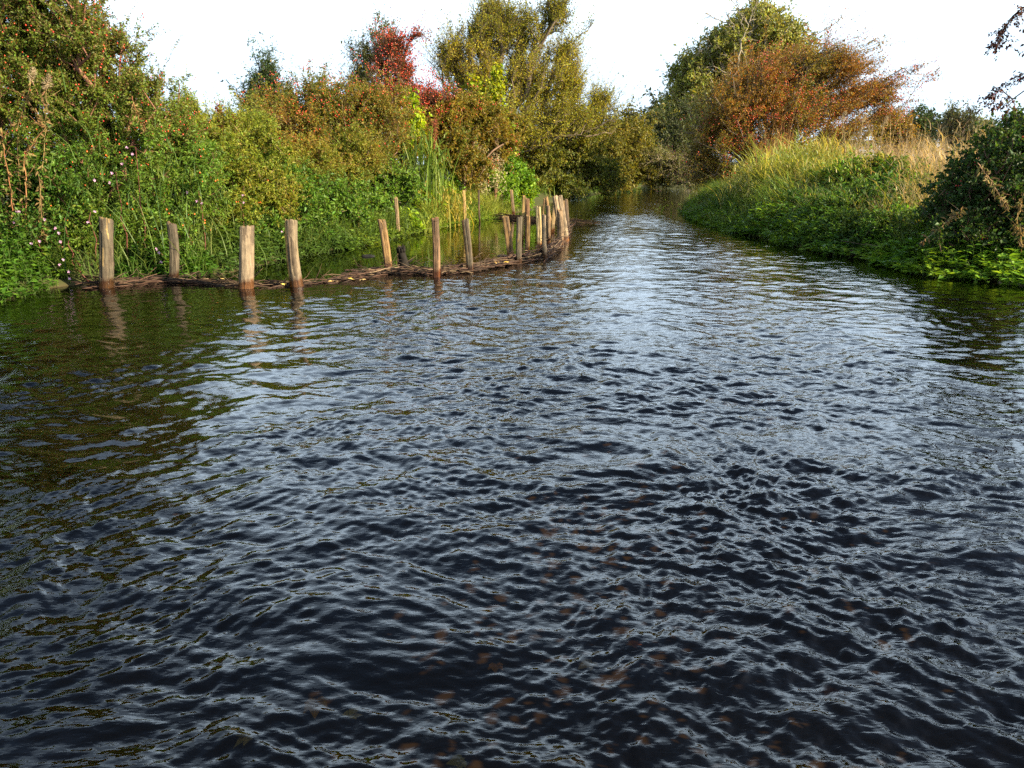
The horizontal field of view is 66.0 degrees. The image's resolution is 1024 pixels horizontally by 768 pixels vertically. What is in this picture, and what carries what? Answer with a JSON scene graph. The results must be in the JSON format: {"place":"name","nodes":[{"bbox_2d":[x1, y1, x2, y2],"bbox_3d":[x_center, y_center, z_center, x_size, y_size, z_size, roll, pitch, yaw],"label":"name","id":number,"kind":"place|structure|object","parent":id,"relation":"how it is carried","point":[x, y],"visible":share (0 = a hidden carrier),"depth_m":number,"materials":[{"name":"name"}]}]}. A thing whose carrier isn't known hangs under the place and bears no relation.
{"place":"outdoors","nodes":[
{"label":"outdoors","id":0,"kind":"place"},
{"bbox_2d":[0,185,1023,767],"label":"water","id":1,"kind":"structure","parent":0,"point":[638,479],"depth_m":4.22,"materials":[{"name":"liquid"}]},
{"bbox_2d":[0,226,75,302],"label":"watercress patch","id":2,"kind":"object","parent":1,"relation":"on","point":[9,278],"visible":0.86,"depth_m":11.90,"materials":[{"name":"green plant"}]},
{"bbox_2d":[114,226,225,279],"bbox_3d":[-5.933,-2.280,13.513,1.793,0.872,1.749,-9,18,-28],"label":"watercress patch","id":3,"kind":"object","parent":1,"relation":"on","point":[162,268],"visible":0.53,"depth_m":13.27,"materials":[{"name":"green plant"}]},
{"bbox_2d":[220,273,316,286],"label":"brushwood bundle","id":4,"kind":"object","parent":1,"relation":"in","point":[265,283],"visible":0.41,"depth_m":12.29,"materials":[{"name":"brown plant"}]},
{"bbox_2d":[267,264,362,288],"bbox_3d":[-3.024,-1.730,12.668,2.027,0.407,0.572,-12,19,-37],"label":"brushwood bundle","id":5,"kind":"object","parent":1,"relation":"in","point":[317,281],"visible":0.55,"depth_m":12.59,"materials":[{"name":"brown plant"}]},
{"bbox_2d":[324,257,412,282],"bbox_3d":[-2.344,-1.959,13.392,0.610,0.421,2.167,12,20,37],"label":"brushwood bundle","id":6,"kind":"object","parent":1,"relation":"in","point":[373,272],"visible":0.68,"depth_m":13.26,"materials":[{"name":"brown plant"}]},
{"bbox_2d":[396,243,413,265],"bbox_3d":[-1.990,-2.201,14.536,0.291,0.760,0.236,-12,19,-36],"label":"tree stump","id":7,"kind":"object","parent":1,"relation":"in","point":[401,251],"visible":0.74,"depth_m":14.44,"materials":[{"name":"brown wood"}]},
{"bbox_2d":[370,257,461,273],"bbox_3d":[-1.676,-2.014,13.665,1.642,0.383,0.485,0,15,0],"label":"brushwood bundle","id":8,"kind":"object","parent":1,"relation":"in","point":[403,270],"visible":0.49,"depth_m":13.62,"materials":[{"name":"brown plant"}]},
{"bbox_2d":[414,257,489,275],"bbox_3d":[-0.934,-2.051,13.803,1.672,0.392,0.554,-14,21,-42],"label":"brushwood bundle","id":9,"kind":"object","parent":1,"relation":"in","point":[444,267],"visible":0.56,"depth_m":13.61,"materials":[{"name":"brown plant"}]},
{"bbox_2d":[441,248,540,273],"bbox_3d":[-0.301,-2.289,14.619,0.538,0.425,3.122,10,18,32],"label":"brushwood bundle","id":10,"kind":"object","parent":1,"relation":"in","point":[500,263],"visible":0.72,"depth_m":14.46,"materials":[{"name":"brown plant"}]},
{"bbox_2d":[501,238,563,265],"bbox_3d":[0.445,-2.659,15.742,0.611,0.537,2.619,9,18,28],"label":"brushwood bundle","id":11,"kind":"object","parent":1,"relation":"in","point":[525,254],"visible":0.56,"depth_m":15.69,"materials":[{"name":"brown plant"}]},
{"bbox_2d":[493,210,607,223],"bbox_3d":[0.292,-5.839,27.401,7.030,0.415,1.826,14,21,41],"label":"brushwood raft","id":12,"kind":"object","parent":1,"relation":"on","point":[514,217],"visible":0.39,"depth_m":27.15,"materials":[{"name":"brown plant"}]},
{"bbox_2d":[535,226,569,261],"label":"brushwood bundle","id":13,"kind":"object","parent":1,"relation":"in","point":[555,243],"visible":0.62,"depth_m":17.23,"materials":[{"name":"brown plant"}]},
{"bbox_2d":[850,215,1023,285],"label":"watercress patch","id":14,"kind":"object","parent":1,"relation":"on","point":[1011,258],"visible":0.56,"depth_m":13.37,"materials":[{"name":"green plant"}]},
{"bbox_2d":[0,164,1023,298],"bbox_3d":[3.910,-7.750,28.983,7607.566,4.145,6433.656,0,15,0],"label":"ground","id":15,"kind":"structure","parent":0,"point":[538,201],"depth_m":13.24,"materials":[{"name":"plant"}]},
{"bbox_2d":[17,107,46,231],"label":"dry stalk","id":16,"kind":"object","parent":15,"relation":"on","point":[41,124],"visible":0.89,"depth_m":12.38,"materials":[{"name":"brown plant"}]},
{"bbox_2d":[43,218,79,269],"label":"balsam plant","id":17,"kind":"object","parent":15,"relation":"on","point":[67,237],"visible":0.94,"depth_m":12.62,"materials":[{"name":"green plant"}]},
{"bbox_2d":[0,116,144,258],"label":"bramble bush","id":18,"kind":"object","parent":15,"relation":"on","point":[58,195],"visible":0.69,"depth_m":12.86,"materials":[{"name":"green plant"}]},
{"bbox_2d":[0,128,17,229],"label":"dry stalk","id":19,"kind":"object","parent":18,"relation":"on","point":[4,155],"visible":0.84,"depth_m":12.35,"materials":[{"name":"brown plant"}]},
{"bbox_2d":[10,66,37,213],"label":"dry stalk","id":20,"kind":"object","parent":18,"relation":"on","point":[32,70],"visible":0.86,"depth_m":12.51,"materials":[{"name":"brown plant"}]},
{"bbox_2d":[33,165,50,243],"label":"dry stalk","id":21,"kind":"object","parent":18,"relation":"on","point":[45,235],"visible":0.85,"depth_m":12.51,"materials":[{"name":"brown plant"}]},
{"bbox_2d":[33,74,58,227],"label":"dry stalk","id":22,"kind":"object","parent":18,"relation":"on","point":[48,80],"visible":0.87,"depth_m":12.38,"materials":[{"name":"brown plant"}]},
{"bbox_2d":[0,63,188,269],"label":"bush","id":23,"kind":"object","parent":15,"relation":"on","point":[84,168],"visible":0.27,"depth_m":12.97,"materials":[{"name":"green plant"}]},
{"bbox_2d":[98,216,113,288],"bbox_3d":[-6.212,-1.730,12.030,0.398,1.640,0.222,0,15,0],"label":"timber post","id":24,"kind":"object","parent":15,"relation":"on","point":[106,257],"visible":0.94,"depth_m":11.90,"materials":[{"name":"wood"}]},
{"bbox_2d":[93,171,127,256],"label":"balsam plant","id":25,"kind":"object","parent":15,"relation":"on","point":[119,192],"visible":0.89,"depth_m":12.97,"materials":[{"name":"green plant"}]},
{"bbox_2d":[0,0,227,214],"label":"wild rose bush","id":26,"kind":"object","parent":15,"relation":"on","point":[74,38],"visible":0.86,"depth_m":13.28,"materials":[{"name":"green plant"}]},
{"bbox_2d":[120,146,147,255],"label":"balsam plant","id":27,"kind":"object","parent":15,"relation":"on","point":[142,193],"visible":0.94,"depth_m":13.11,"materials":[{"name":"green plant"}]},
{"bbox_2d":[2,85,273,277],"bbox_3d":[-6.310,-3.580,13.543,4.848,3.429,5.705,14,21,41],"label":"reed clump","id":28,"kind":"object","parent":15,"relation":"on","point":[129,195],"visible":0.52,"depth_m":13.09,"materials":[{"name":"green plant"}]},
{"bbox_2d":[71,264,208,287],"bbox_3d":[-5.909,-1.679,12.522,2.024,0.346,0.715,-14,21,-41],"label":"brushwood bundle","id":29,"kind":"object","parent":15,"relation":"on","point":[146,279],"visible":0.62,"depth_m":12.46,"materials":[{"name":"brown plant"}]},
{"bbox_2d":[43,122,246,262],"bbox_3d":[-6.473,-3.283,14.082,3.023,2.678,3.228,0,15,0],"label":"bramble bush","id":30,"kind":"object","parent":15,"relation":"on","point":[202,163],"visible":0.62,"depth_m":13.72,"materials":[{"name":"green plant"}]},
{"bbox_2d":[166,221,178,277],"bbox_3d":[-5.515,-1.885,12.823,0.272,1.506,0.172,-12,20,-38],"label":"timber post","id":31,"kind":"object","parent":15,"relation":"on","point":[172,231],"visible":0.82,"depth_m":12.72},
{"bbox_2d":[57,152,341,271],"bbox_3d":[-5.280,-2.979,14.020,4.746,2.424,4.431,-6,16,-20],"label":"reed clump","id":32,"kind":"object","parent":15,"relation":"on","point":[213,222],"visible":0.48,"depth_m":14.15,"materials":[{"name":"green plant"}]},
{"bbox_2d":[137,268,278,286],"bbox_3d":[-4.762,-1.656,12.498,2.588,0.339,0.649,5,16,17],"label":"brushwood bundle","id":33,"kind":"object","parent":15,"relation":"on","point":[215,282],"visible":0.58,"depth_m":12.48,"materials":[{"name":"brown plant"}]},
{"bbox_2d":[163,64,282,153],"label":"goldenrod bush","id":34,"kind":"object","parent":15,"relation":"on","point":[248,120],"visible":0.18,"depth_m":18.71,"materials":[{"name":"green plant"}]},
{"bbox_2d":[176,109,312,234],"bbox_3d":[-5.804,-4.090,16.611,3.164,3.410,3.611,-5,16,-16],"label":"bramble bush","id":35,"kind":"object","parent":15,"relation":"on","point":[280,191],"visible":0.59,"depth_m":16.29,"materials":[{"name":"green plant"}]},
{"bbox_2d":[238,225,253,288],"bbox_3d":[-4.046,-1.646,11.972,0.373,1.509,0.220,-10,18,-32],"label":"timber post","id":36,"kind":"object","parent":15,"relation":"on","point":[246,257],"visible":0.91,"depth_m":11.84,"materials":[{"name":"wood"}]},
{"bbox_2d":[201,205,303,257],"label":"balsam leaves","id":37,"kind":"object","parent":15,"relation":"on","point":[235,232],"visible":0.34,"depth_m":15.17,"materials":[{"name":"green plant"}]},
{"bbox_2d":[216,27,310,110],"bbox_3d":[-7.025,-7.601,22.867,2.289,4.949,2.051,8,17,26],"label":"willow sapling","id":38,"kind":"object","parent":15,"relation":"on","point":[267,66],"visible":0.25,"depth_m":22.32,"materials":[{"name":"green plant"}]},
{"bbox_2d":[0,186,532,285],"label":"bank grass","id":39,"kind":"structure","parent":15,"relation":"on","point":[96,265],"depth_m":13.37,"materials":[{"name":"green plant"}]},
{"bbox_2d":[206,217,357,275],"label":"waterside herb","id":40,"kind":"object","parent":15,"relation":"on","point":[314,247],"visible":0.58,"depth_m":16.06,"materials":[{"name":"green plant"}]},
{"bbox_2d":[285,219,303,286],"bbox_3d":[-3.347,-1.745,12.158,0.233,1.586,0.200,0,15,0],"label":"timber post","id":41,"kind":"object","parent":15,"relation":"on","point":[292,258],"visible":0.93,"depth_m":12.03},
{"bbox_2d":[234,151,383,244],"bbox_3d":[-4.678,-4.101,17.618,3.192,2.164,4.782,0,15,0],"label":"nettle bush","id":42,"kind":"object","parent":15,"relation":"on","point":[322,206],"visible":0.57,"depth_m":17.61,"materials":[{"name":"green plant"}]},
{"bbox_2d":[211,42,432,185],"bbox_3d":[-5.231,-7.089,22.076,5.994,4.768,5.092,0,15,0],"label":"wild rose bush","id":43,"kind":"object","parent":15,"relation":"on","point":[324,106],"visible":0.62,"depth_m":21.73,"materials":[{"name":"green plant"}]},
{"bbox_2d":[268,118,398,204],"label":"hazel bush","id":44,"kind":"object","parent":15,"relation":"on","point":[357,159],"visible":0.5,"depth_m":19.96,"materials":[{"name":"green plant"}]},
{"bbox_2d":[331,0,407,96],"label":"willow bush","id":45,"kind":"object","parent":15,"relation":"on","point":[366,47],"visible":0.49,"depth_m":29.10,"materials":[{"name":"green plant"}]},
{"bbox_2d":[378,219,391,267],"bbox_3d":[-2.226,-2.213,14.113,0.315,1.452,0.150,4,16,15],"label":"timber post","id":46,"kind":"object","parent":15,"relation":"on","point":[384,237],"visible":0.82,"depth_m":13.98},
{"bbox_2d":[350,146,430,215],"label":"elder bush","id":47,"kind":"object","parent":15,"relation":"on","point":[401,186],"visible":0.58,"depth_m":22.13,"materials":[{"name":"green plant"}]},
{"bbox_2d":[339,206,443,250],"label":"waterside herb","id":48,"kind":"object","parent":15,"relation":"on","point":[372,240],"visible":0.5,"depth_m":19.79,"materials":[{"name":"green plant"}]},
{"bbox_2d":[355,188,452,235],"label":"nettle bush","id":49,"kind":"object","parent":15,"relation":"on","point":[420,224],"visible":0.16,"depth_m":22.20,"materials":[{"name":"green plant"}]},
{"bbox_2d":[398,87,432,164],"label":"hop vine","id":50,"kind":"object","parent":15,"relation":"on","point":[420,123],"visible":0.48,"depth_m":25.95,"materials":[{"name":"yellow plant"}]},
{"bbox_2d":[350,7,481,171],"bbox_3d":[-3.411,-9.839,28.203,4.656,6.662,3.270,0,15,0],"label":"hawthorn tree","id":51,"kind":"object","parent":15,"relation":"on","point":[394,51],"visible":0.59,"depth_m":27.75,"materials":[{"name":"red plant"}]},
{"bbox_2d":[396,113,461,225],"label":"flag iris","id":52,"kind":"object","parent":15,"relation":"on","point":[430,169],"visible":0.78,"depth_m":24.87,"materials":[{"name":"green plant"}]},
{"bbox_2d":[431,217,439,276],"bbox_3d":[-1.262,-2.009,13.178,0.119,1.547,0.123,3,16,11],"label":"timber post","id":53,"kind":"object","parent":15,"relation":"on","point":[436,245],"visible":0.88,"depth_m":13.07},
{"bbox_2d":[418,178,475,227],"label":"flag iris","id":54,"kind":"object","parent":15,"relation":"on","point":[454,203],"visible":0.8,"depth_m":24.60,"materials":[{"name":"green plant"}]},
{"bbox_2d":[381,81,527,194],"bbox_3d":[-2.197,-8.759,28.824,3.233,4.380,7.868,13,20,40],"label":"spindle bush","id":55,"kind":"object","parent":15,"relation":"on","point":[467,134],"visible":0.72,"depth_m":28.67,"materials":[{"name":"green plant"}]},
{"bbox_2d":[460,61,516,174],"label":"hop vine","id":56,"kind":"object","parent":55,"relation":"on","point":[495,86],"visible":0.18,"depth_m":30.55,"materials":[{"name":"green plant"}]},
{"bbox_2d":[405,184,520,231],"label":"bank grass","id":57,"kind":"structure","parent":15,"relation":"on","point":[483,199],"depth_m":27.60,"materials":[{"name":"green plant"}]},
{"bbox_2d":[461,218,473,272],"bbox_3d":[-0.749,-2.145,13.793,0.246,1.487,0.104,3,16,12],"label":"timber post","id":58,"kind":"object","parent":15,"relation":"on","point":[467,242],"visible":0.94,"depth_m":13.70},
{"bbox_2d":[434,199,504,228],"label":"waterside herb","id":59,"kind":"object","parent":15,"relation":"on","point":[476,219],"visible":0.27,"depth_m":26.72,"materials":[{"name":"green plant"}]},
{"bbox_2d":[424,146,539,209],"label":"nettle bush","id":60,"kind":"object","parent":15,"relation":"on","point":[518,180],"visible":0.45,"depth_m":32.06,"materials":[{"name":"green plant"}]},
{"bbox_2d":[485,127,508,201],"bbox_3d":[-0.582,-8.422,30.327,1.140,3.299,1.205,5,16,17],"label":"willowherb","id":61,"kind":"object","parent":15,"relation":"on","point":[499,169],"visible":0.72,"depth_m":30.32,"materials":[{"name":"brown plant"}]},
{"bbox_2d":[502,216,513,255],"bbox_3d":[-0.042,-2.711,16.028,0.323,1.390,0.106,1,16,4],"label":"timber post","id":62,"kind":"object","parent":15,"relation":"on","point":[507,235],"visible":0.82,"depth_m":15.91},
{"bbox_2d":[516,216,521,263],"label":"timber post","id":63,"kind":"object","parent":15,"relation":"on","point":[519,237],"visible":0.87,"depth_m":14.85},
{"bbox_2d":[398,0,652,160],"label":"willow tree","id":64,"kind":"object","parent":15,"relation":"on","point":[562,113],"visible":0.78,"depth_m":39.98,"materials":[{"name":"green plant"}]},
{"bbox_2d":[536,206,541,247],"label":"timber post","id":65,"kind":"object","parent":15,"relation":"on","point":[538,224],"visible":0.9,"depth_m":17.79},
{"bbox_2d":[557,209,563,245],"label":"timber post","id":66,"kind":"object","parent":15,"relation":"on","point":[560,229],"visible":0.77,"depth_m":18.30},
{"bbox_2d":[512,108,636,199],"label":"sallow tree","id":67,"kind":"object","parent":15,"relation":"on","point":[574,158],"visible":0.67,"depth_m":44.21,"materials":[{"name":"green plant"}]},
{"bbox_2d":[575,99,674,192],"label":"sallow tree","id":68,"kind":"object","parent":15,"relation":"on","point":[634,137],"visible":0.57,"depth_m":56.58,"materials":[{"name":"green plant"}]},
{"bbox_2d":[639,84,685,164],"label":"alder tree","id":69,"kind":"object","parent":15,"relation":"on","point":[652,102],"depth_m":86.39,"materials":[{"name":"green plant"}]},
{"bbox_2d":[638,134,692,186],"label":"sallow tree","id":70,"kind":"object","parent":15,"relation":"on","point":[667,164],"visible":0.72,"depth_m":57.32,"materials":[{"name":"green plant"}]},
{"bbox_2d":[633,84,710,188],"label":"willow tree","id":71,"kind":"object","parent":15,"relation":"on","point":[670,124],"visible":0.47,"depth_m":65.23,"materials":[{"name":"green plant"}]},
{"bbox_2d":[677,203,745,233],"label":"waterside herb","id":72,"kind":"object","parent":15,"relation":"on","point":[696,217],"visible":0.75,"depth_m":25.23,"materials":[{"name":"green plant"}]},
{"bbox_2d":[645,0,843,157],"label":"oak tree","id":73,"kind":"object","parent":15,"relation":"on","point":[702,62],"visible":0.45,"depth_m":68.31,"materials":[{"name":"green plant"}]},
{"bbox_2d":[679,169,828,246],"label":"bank grass","id":74,"kind":"structure","parent":15,"relation":"on","point":[738,202],"depth_m":25.11,"materials":[{"name":"green plant"}]},
{"bbox_2d":[702,146,817,208],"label":"reed clump","id":75,"kind":"object","parent":15,"relation":"on","point":[748,180],"visible":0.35,"depth_m":26.34,"materials":[{"name":"green plant"}]},
{"bbox_2d":[740,167,803,200],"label":"reed clump","id":76,"kind":"object","parent":15,"relation":"on","point":[771,184],"visible":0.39,"depth_m":24.64,"materials":[{"name":"green plant"}]},
{"bbox_2d":[744,130,824,184],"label":"reed clump","id":77,"kind":"object","parent":15,"relation":"on","point":[784,149],"visible":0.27,"depth_m":27.63,"materials":[{"name":"green plant"}]},
{"bbox_2d":[734,144,847,196],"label":"reed clump","id":78,"kind":"object","parent":15,"relation":"on","point":[785,164],"visible":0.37,"depth_m":25.45,"materials":[{"name":"yellow plant"}]},
{"bbox_2d":[708,127,888,194],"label":"reed grass","id":79,"kind":"structure","parent":15,"relation":"on","point":[764,167],"depth_m":26.51,"materials":[{"name":"green plant"}]},
{"bbox_2d":[731,195,866,256],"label":"waterside herb","id":80,"kind":"object","parent":15,"relation":"on","point":[793,225],"visible":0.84,"depth_m":18.84,"materials":[{"name":"green plant"}]},
{"bbox_2d":[657,0,942,195],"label":"hawthorn tree","id":81,"kind":"object","parent":15,"relation":"on","point":[740,103],"visible":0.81,"depth_m":41.81,"materials":[{"name":"brown plant"}]},
{"bbox_2d":[769,148,862,190],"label":"reed clump","id":82,"kind":"object","parent":15,"relation":"on","point":[806,167],"visible":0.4,"depth_m":24.53,"materials":[{"name":"yellow plant"}]},
{"bbox_2d":[778,126,888,168],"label":"reed clump","id":83,"kind":"object","parent":15,"relation":"on","point":[827,146],"visible":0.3,"depth_m":26.62,"materials":[{"name":"yellow plant"}]},
{"bbox_2d":[741,168,935,223],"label":"bank weeds","id":84,"kind":"object","parent":15,"relation":"on","point":[871,208],"visible":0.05,"depth_m":18.41,"materials":[{"name":"green plant"}]},
{"bbox_2d":[802,151,884,190],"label":"reed clump","id":85,"kind":"object","parent":15,"relation":"on","point":[831,175],"visible":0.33,"depth_m":22.97,"materials":[{"name":"green plant"}]},
{"bbox_2d":[758,163,934,240],"bbox_3d":[8.439,-4.267,19.164,3.356,2.187,7.991,0,15,0],"label":"nettle bush","id":86,"kind":"object","parent":15,"relation":"on","point":[870,225],"visible":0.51,"depth_m":18.86,"materials":[{"name":"green plant"}]},
{"bbox_2d":[788,143,935,188],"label":"nettle bush","id":87,"kind":"object","parent":15,"relation":"on","point":[841,166],"visible":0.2,"depth_m":22.97,"materials":[{"name":"green plant"}]},
{"bbox_2d":[802,181,925,227],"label":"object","id":88,"kind":"object","parent":15,"relation":"on","point":[844,206],"visible":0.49,"depth_m":18.01,"materials":[{"name":"green plant"}]},
{"bbox_2d":[794,207,934,256],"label":"waterside herb","id":89,"kind":"object","parent":15,"relation":"on","point":[853,223],"visible":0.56,"depth_m":17.10,"materials":[{"name":"green plant"}]},
{"bbox_2d":[844,142,907,177],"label":"nettle bush","id":90,"kind":"object","parent":15,"relation":"on","point":[873,160],"visible":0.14,"depth_m":22.98,"materials":[{"name":"green plant"}]},
{"bbox_2d":[786,166,969,259],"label":"bank grass","id":91,"kind":"structure","parent":15,"relation":"on","point":[901,228],"depth_m":15.60,"materials":[{"name":"green plant"}]},
{"bbox_2d":[869,105,928,155],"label":"field tree","id":92,"kind":"object","parent":15,"relation":"on","point":[906,125],"visible":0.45,"depth_m":103.72,"materials":[{"name":"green plant"}]},
{"bbox_2d":[789,75,1022,174],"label":"seed stems","id":93,"kind":"object","parent":15,"relation":"on","point":[889,137],"visible":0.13,"depth_m":30.89,"materials":[{"name":"beige plant"}]},
{"bbox_2d":[868,145,956,216],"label":"reed clump","id":94,"kind":"object","parent":15,"relation":"on","point":[915,192],"visible":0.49,"depth_m":16.97,"materials":[{"name":"beige plant"}]},
{"bbox_2d":[905,97,945,157],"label":"field tree","id":95,"kind":"object","parent":15,"relation":"on","point":[924,118],"visible":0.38,"depth_m":113.12,"materials":[{"name":"green plant"}]},
{"bbox_2d":[860,118,992,182],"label":"reed clump","id":96,"kind":"object","parent":15,"relation":"on","point":[935,158],"visible":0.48,"depth_m":21.01,"materials":[{"name":"beige plant"}]},
{"bbox_2d":[872,127,984,200],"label":"reed clump","id":97,"kind":"object","parent":15,"relation":"on","point":[943,140],"visible":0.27,"depth_m":17.79,"materials":[{"name":"beige plant"}]},
{"bbox_2d":[923,92,993,152],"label":"field tree","id":98,"kind":"object","parent":15,"relation":"on","point":[965,132],"visible":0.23,"depth_m":94.63,"materials":[{"name":"green plant"}]},
{"bbox_2d":[937,99,979,158],"bbox_3d":[11.911,-6.435,21.083,1.103,2.541,0.791,2,16,9],"label":"tree","id":99,"kind":"object","parent":15,"relation":"on","point":[953,115],"visible":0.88,"depth_m":20.86,"materials":[{"name":"green plant"}]},
{"bbox_2d":[898,97,1023,260],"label":"bramble bush","id":100,"kind":"object","parent":15,"relation":"on","point":[1000,153],"visible":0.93,"depth_m":13.48,"materials":[{"name":"green plant"}]},
{"bbox_2d":[919,200,967,246],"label":"dry stalk","id":101,"kind":"object","parent":100,"relation":"on","point":[950,219],"visible":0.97,"depth_m":13.15,"materials":[{"name":"brown plant"}]},
{"bbox_2d":[973,163,1013,212],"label":"dry stalk","id":102,"kind":"object","parent":100,"relation":"on","point":[991,182],"visible":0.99,"depth_m":12.71,"materials":[{"name":"brown plant"}]},
{"bbox_2d":[1006,194,1023,251],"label":"dry stalk","id":103,"kind":"object","parent":100,"relation":"on","point":[1017,230],"visible":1,"depth_m":12.66,"materials":[{"name":"brown plant"}]},
{"bbox_2d":[975,4,1023,118],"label":"hawthorn tree","id":104,"kind":"object","parent":15,"relation":"on","point":[1000,37],"visible":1,"depth_m":11.55,"materials":[{"name":"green plant"}]},
{"bbox_2d":[7,0,1023,162],"label":"sky","id":105,"kind":"structure","parent":0,"point":[631,36],"materials":[{"name":"white"}]},
{"bbox_2d":[817,123,992,178],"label":"meadow grass","id":106,"kind":"structure","parent":0,"point":[920,154],"depth_m":25.77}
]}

